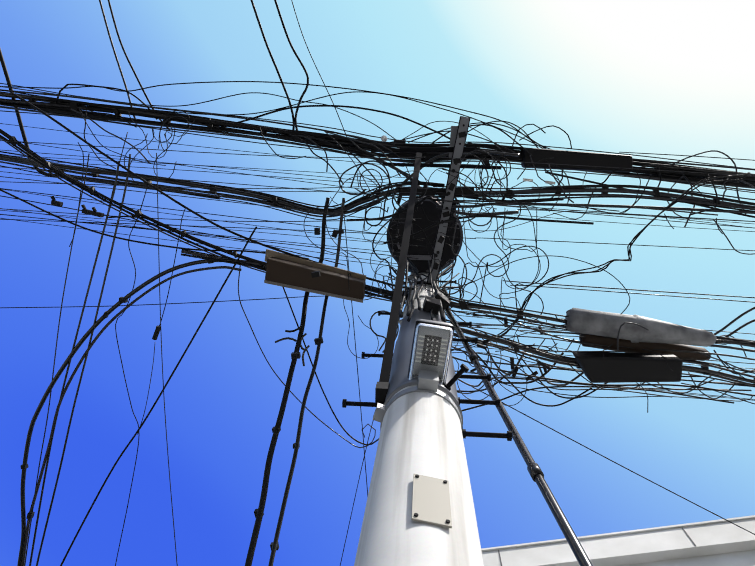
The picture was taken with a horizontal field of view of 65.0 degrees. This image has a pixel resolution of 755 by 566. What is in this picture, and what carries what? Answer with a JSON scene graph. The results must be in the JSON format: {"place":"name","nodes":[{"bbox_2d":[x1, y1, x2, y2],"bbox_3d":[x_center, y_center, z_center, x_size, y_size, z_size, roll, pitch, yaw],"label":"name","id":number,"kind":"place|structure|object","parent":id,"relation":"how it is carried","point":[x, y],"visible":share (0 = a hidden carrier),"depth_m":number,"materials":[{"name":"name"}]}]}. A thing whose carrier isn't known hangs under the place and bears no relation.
{"place":"outdoors","nodes":[
{"label":"outdoors","id":0,"kind":"place"},
{"bbox_2d":[0,0,754,565],"label":"sky","id":1,"kind":"structure","parent":0,"point":[674,77],"materials":[{"name":"blue"}]},
{"bbox_2d":[620,550,754,565],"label":"building wall","id":2,"kind":"structure","parent":0,"point":[743,558],"depth_m":5.52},
{"bbox_2d":[481,515,754,565],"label":"building parapet","id":3,"kind":"structure","parent":2,"relation":"attached to","point":[711,537],"depth_m":5.78,"materials":[{"name":"white concrete"}]},
{"bbox_2d":[498,528,695,565],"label":"fascia joints","id":4,"kind":"object","parent":3,"relation":"attached to","point":[682,528],"visible":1,"depth_m":5.84,"materials":[{"name":"grey metal"}]},
{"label":"pavement","id":5,"kind":"structure","parent":0,"visible":0},
{"bbox_2d":[354,274,483,565],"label":"pole","id":6,"kind":"object","parent":5,"relation":"on","point":[420,433],"visible":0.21,"depth_m":1.50,"materials":[{"name":"concrete"}]},
{"bbox_2d":[372,273,462,431],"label":"bands","id":7,"kind":"object","parent":6,"relation":"attached to","point":[380,412],"visible":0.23,"depth_m":2.13,"materials":[{"name":"grey metal"}]},
{"bbox_2d":[384,308,462,424],"bbox_3d":[0.219,0.399,2.891,0.307,1.390,0.307,2,-80,4],"label":"pole sleeve","id":8,"kind":"object","parent":6,"relation":"attached to","point":[399,380],"visible":0.27,"depth_m":2.59,"materials":[{"name":"grey metal"}]},
{"bbox_2d":[387,196,462,272],"bbox_3d":[0.438,-0.473,5.499,0.665,1.100,0.665,2,-80,4],"label":"transformer","id":9,"kind":"object","parent":6,"relation":"attached to","point":[431,210],"visible":0.46,"depth_m":5.00,"materials":[{"name":"black metal"}]},
{"bbox_2d":[390,202,459,272],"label":"transformer fittings","id":10,"kind":"object","parent":9,"relation":"attached to","point":[423,257],"visible":0.5,"depth_m":5.02,"materials":[{"name":"black metal"}]},
{"bbox_2d":[342,269,511,440],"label":"step bolts","id":11,"kind":"object","parent":6,"relation":"attached to","point":[449,384],"visible":0.67,"depth_m":2.37,"materials":[{"name":"black metal"}]},
{"bbox_2d":[417,369,438,391],"bbox_3d":[0.187,0.374,2.205,0.075,0.185,0.103,2,-80,4],"label":"mounting bracket","id":12,"kind":"object","parent":6,"relation":"attached to","point":[428,380],"visible":0.88,"depth_m":2.11,"materials":[{"name":"grey metal"}]},
{"bbox_2d":[407,319,452,376],"bbox_3d":[0.202,0.280,2.277,0.176,0.055,0.286,2,-80,4],"label":"lamp housing edge","id":13,"kind":"object","parent":6,"relation":"attached to","point":[437,322],"visible":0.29,"depth_m":2.25,"materials":[{"name":"grey metal"}]},
{"bbox_2d":[408,323,452,384],"bbox_3d":[0.199,0.287,2.236,0.165,0.045,0.275,2,-80,4],"label":"lamp lens","id":14,"kind":"object","parent":13,"relation":"attached to","point":[431,347],"visible":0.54,"depth_m":2.21,"materials":[{"name":"grey plastic"}]},
{"bbox_2d":[408,321,454,382],"bbox_3d":[0.200,0.284,2.251,0.177,0.008,0.287,2,-80,4],"label":"frame","id":15,"kind":"object","parent":13,"relation":"attached to","point":[452,327],"visible":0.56,"depth_m":2.23,"materials":[{"name":"grey metal"}]},
{"bbox_2d":[411,474,451,527],"bbox_3d":[0.125,0.501,1.375,0.088,0.200,0.019,2,-80,4],"label":"plate","id":16,"kind":"object","parent":6,"relation":"attached to","point":[431,500],"visible":0.86,"depth_m":1.36,"materials":[{"name":"beige metal"}]},
{"bbox_2d":[414,475,449,522],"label":"screws","id":17,"kind":"object","parent":16,"relation":"attached to","point":[416,514],"visible":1,"depth_m":1.29,"materials":[{"name":"black metal"}]},
{"bbox_2d":[423,288,450,314],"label":"terminal boxes","id":18,"kind":"object","parent":6,"relation":"attached to","point":[430,303],"visible":0.88,"depth_m":3.51,"materials":[{"name":"black metal"}]},
{"bbox_2d":[375,131,550,402],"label":"clamps","id":19,"kind":"object","parent":6,"relation":"attached to","point":[381,389],"visible":0.6,"depth_m":4.25,"materials":[{"name":"black metal"}]},
{"bbox_2d":[0,0,754,565],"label":"cables","id":20,"kind":"object","parent":19,"relation":"attached to","point":[352,150],"depth_m":4.36,"materials":[{"name":"black rubber"}]},
{"bbox_2d":[26,196,337,519],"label":"clamps","id":21,"kind":"object","parent":20,"relation":"attached to","point":[94,212],"visible":0.96,"depth_m":4.37,"materials":[{"name":"black"}]},
{"bbox_2d":[265,257,364,299],"bbox_3d":[-0.438,-0.033,4.250,0.721,0.140,0.167,11,-80,3],"label":"cable splice box","id":22,"kind":"object","parent":20,"relation":"attached to","point":[284,271],"visible":0.98,"depth_m":4.18,"materials":[{"name":"brown plastic"}]},
{"bbox_2d":[264,280,362,302],"bbox_3d":[-0.453,0.058,4.200,0.718,0.020,0.021,11,-80,3],"label":"closure edge","id":23,"kind":"object","parent":22,"relation":"attached to","point":[314,291],"visible":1,"depth_m":4.19,"materials":[{"name":"grey"}]},
{"bbox_2d":[265,249,365,280],"bbox_3d":[-0.452,-0.112,4.323,0.760,0.028,0.089,14,-80,2],"label":"closure plate","id":24,"kind":"object","parent":22,"relation":"attached to","point":[270,253],"visible":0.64,"depth_m":4.31,"materials":[{"name":"grey metal"}]},
{"bbox_2d":[8,97,754,549],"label":"cable ties","id":25,"kind":"object","parent":20,"relation":"attached to","point":[182,233],"visible":0.52,"depth_m":4.35,"materials":[{"name":"black plastic"}]},
{"bbox_2d":[381,135,386,141],"bbox_3d":[0.050,-1.072,4.403,0.044,0.090,0.044,2,-80,4],"label":"insulator","id":26,"kind":"object","parent":20,"relation":"attached to","point":[383,138],"visible":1,"depth_m":4.38,"materials":[{"name":"white ceramic"}]},
{"bbox_2d":[523,178,554,188],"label":"inline connectors","id":27,"kind":"object","parent":20,"relation":"on","point":[531,180],"visible":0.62,"depth_m":4.39,"materials":[{"name":"white plastic"}]},
{"bbox_2d":[521,148,632,172],"bbox_3d":[1.511,-0.926,4.523,0.818,0.160,0.147,5,-80,4],"label":"splice enclosure","id":28,"kind":"object","parent":20,"relation":"attached to","point":[588,160],"visible":0.88,"depth_m":4.45,"materials":[{"name":"black plastic"}]},
{"bbox_2d":[572,351,682,382],"bbox_3d":[1.636,0.562,3.912,0.672,0.150,0.182,2,-80,4],"label":"splice enclosure","id":29,"kind":"object","parent":20,"relation":"attached to","point":[615,367],"visible":1,"depth_m":3.84,"materials":[{"name":"black plastic"}]},
{"bbox_2d":[565,308,716,346],"bbox_3d":[1.754,0.308,3.947,0.982,0.185,0.184,7,-80,3],"label":"splice enclosure","id":30,"kind":"object","parent":20,"relation":"on","point":[597,323],"visible":0.94,"depth_m":3.88,"materials":[{"name":"grey plastic"}]},
{"bbox_2d":[579,334,710,360],"bbox_3d":[1.823,0.428,4.031,0.873,0.133,0.133,8,-80,3],"label":"splice enclosure","id":31,"kind":"object","parent":20,"relation":"on","point":[623,343],"visible":0.56,"depth_m":3.98,"materials":[{"name":"brown"}]},
{"bbox_2d":[379,152,421,381],"bbox_3d":[0.160,-0.241,3.338,0.040,2.100,1.077,7,-80,3],"label":"crossarm","id":32,"kind":"object","parent":19,"relation":"attached to","point":[390,343],"visible":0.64,"depth_m":2.99,"materials":[{"name":"black metal"}]},
{"bbox_2d":[382,147,500,169],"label":"rods","id":33,"kind":"object","parent":19,"relation":"attached to","point":[425,149],"visible":0.9,"depth_m":4.33,"materials":[{"name":"black metal"}]},
{"bbox_2d":[428,116,469,282],"bbox_3d":[0.509,-0.548,4.352,0.062,0.040,1.315,11,-80,3],"label":"steel crossarm","id":34,"kind":"object","parent":19,"relation":"on","point":[458,151],"visible":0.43,"depth_m":4.31,"materials":[{"name":"grey"}]},
{"bbox_2d":[427,116,469,282],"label":"arm flanges","id":35,"kind":"object","parent":34,"relation":"attached to","point":[444,196],"visible":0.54,"depth_m":4.32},
{"bbox_2d":[449,126,457,157],"bbox_3d":[0.554,-1.028,4.329,0.061,0.008,0.231,2,-80,4],"label":"arm plate","id":36,"kind":"object","parent":34,"relation":"attached to","point":[453,134],"visible":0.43,"depth_m":4.32,"materials":[{"name":"grey metal"}]},
{"bbox_2d":[445,306,592,565],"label":"conduit pipe","id":37,"kind":"object","parent":6,"relation":"attached to","point":[537,477],"visible":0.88,"depth_m":2.11,"materials":[{"name":"black metal"}]}
]}

